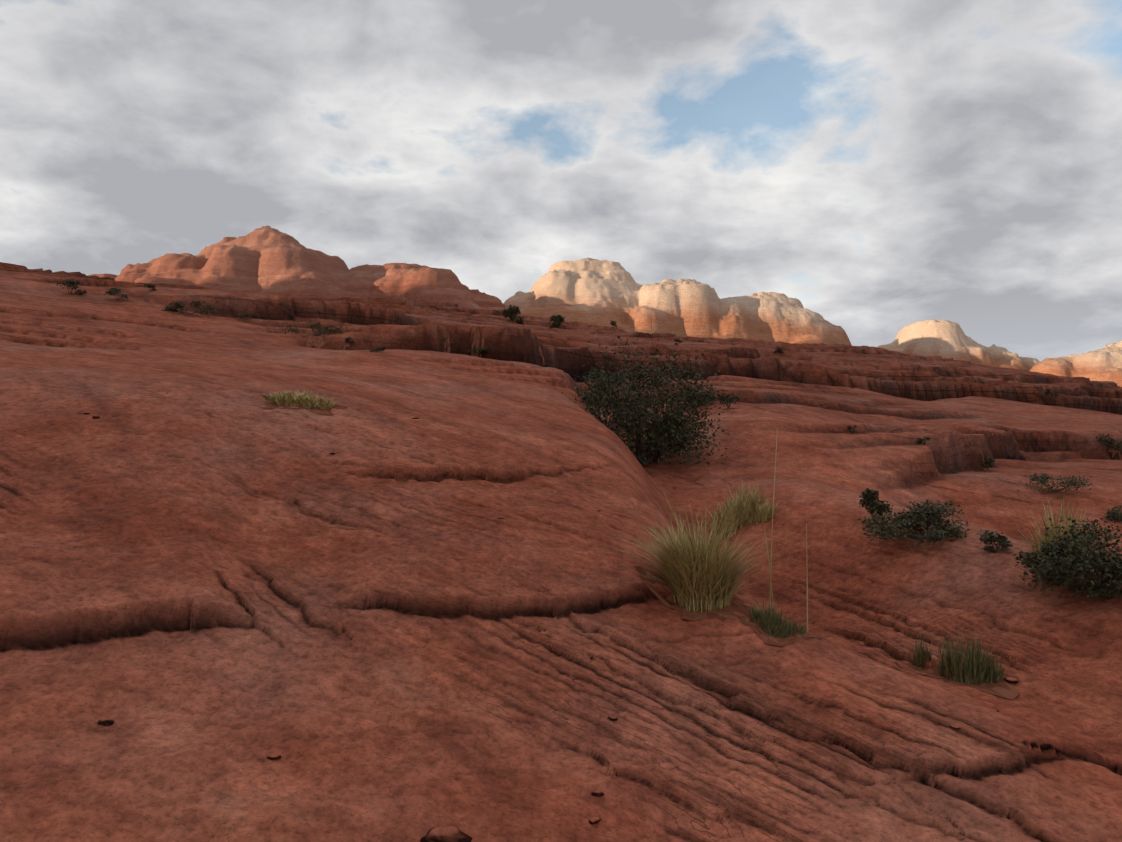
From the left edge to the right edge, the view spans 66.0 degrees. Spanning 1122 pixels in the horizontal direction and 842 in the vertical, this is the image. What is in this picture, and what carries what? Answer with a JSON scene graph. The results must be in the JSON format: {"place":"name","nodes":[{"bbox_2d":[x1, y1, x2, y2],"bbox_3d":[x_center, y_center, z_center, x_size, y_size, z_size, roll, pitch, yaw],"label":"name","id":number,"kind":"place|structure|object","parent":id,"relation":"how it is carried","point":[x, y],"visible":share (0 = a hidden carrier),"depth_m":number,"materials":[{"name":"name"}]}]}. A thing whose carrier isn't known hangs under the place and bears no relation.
{"place":"outdoors","nodes":[
{"label":"outdoors","id":0,"kind":"place"},
{"bbox_2d":[0,262,1121,841],"bbox_3d":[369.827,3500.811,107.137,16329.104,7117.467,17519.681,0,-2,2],"label":"rocky ground","id":1,"kind":"structure","parent":0,"point":[218,586],"depth_m":4.36,"materials":[{"name":"red stone"}]},
{"bbox_2d":[98,718,113,725],"bbox_3d":[-1.469,0.973,2.787,0.050,0.024,0.035,0,-2,2],"label":"loose stone","id":2,"kind":"object","parent":1,"relation":"on","point":[105,722],"visible":0.94,"depth_m":2.78,"materials":[{"name":"red stone"}]},
{"bbox_2d":[86,226,507,309],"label":"dome","id":3,"kind":"structure","parent":1,"relation":"on","point":[268,260],"depth_m":171.32,"materials":[{"name":"stone"}]},
{"bbox_2d":[420,826,472,841],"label":"loose stone","id":4,"kind":"object","parent":1,"relation":"on","point":[445,834],"visible":1,"depth_m":2.39,"materials":[{"name":"red stone"}]},
{"bbox_2d":[24,393,1048,823],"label":"small stones","id":5,"kind":"object","parent":1,"relation":"on","point":[598,819],"visible":0.79,"depth_m":3.44,"materials":[{"name":"red stone"}]},
{"bbox_2d":[57,279,1121,597],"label":"shrub","id":6,"kind":"object","parent":1,"relation":"on","point":[1075,555],"depth_m":12.34,"materials":[{"name":"green plant"}]},
{"bbox_2d":[61,291,1121,699],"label":"soil pockets under plants","id":7,"kind":"object","parent":1,"relation":"on","point":[1057,597],"visible":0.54,"depth_m":4.82,"materials":[{"name":"brown soil"}]},
{"bbox_2d":[650,525,1005,684],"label":"grass tufts","id":8,"kind":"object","parent":7,"relation":"on","point":[977,665],"depth_m":4.55,"materials":[{"name":"green plant"}]},
{"bbox_2d":[591,791,603,796],"bbox_3d":[0.119,1.217,2.816,0.044,0.020,0.029,0,-2,2],"label":"loose stone","id":9,"kind":"object","parent":1,"relation":"on","point":[597,793],"visible":1,"depth_m":2.81,"materials":[{"name":"red stone"}]},
{"bbox_2d":[504,257,851,345],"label":"dome","id":10,"kind":"structure","parent":1,"relation":"on","point":[591,291],"depth_m":200.41,"materials":[{"name":"beige stone"}]},
{"bbox_2d":[260,389,1098,611],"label":"dry bunch grass","id":11,"kind":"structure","parent":1,"relation":"on","point":[733,516],"depth_m":4.70,"materials":[{"name":"green plant"}]},
{"bbox_2d":[664,438,807,631],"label":"grass seed stalks","id":12,"kind":"object","parent":1,"relation":"on","point":[770,566],"depth_m":4.55,"materials":[{"name":"plant"}]},
{"bbox_2d":[877,319,1039,370],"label":"dome","id":13,"kind":"structure","parent":1,"relation":"on","point":[941,338],"depth_m":240.15,"materials":[{"name":"beige stone"}]},
{"bbox_2d":[856,473,1121,551],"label":"low shrubs","id":14,"kind":"object","parent":1,"relation":"on","point":[900,521],"visible":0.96,"depth_m":6.95,"materials":[{"name":"green plant"}]},
{"bbox_2d":[1030,341,1121,386],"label":"dome","id":15,"kind":"structure","parent":1,"relation":"on","point":[1104,364],"depth_m":203.53,"materials":[{"name":"orange stone"}]},
{"bbox_2d":[0,0,1121,361],"label":"sky","id":16,"kind":"structure","parent":0,"point":[882,167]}
]}

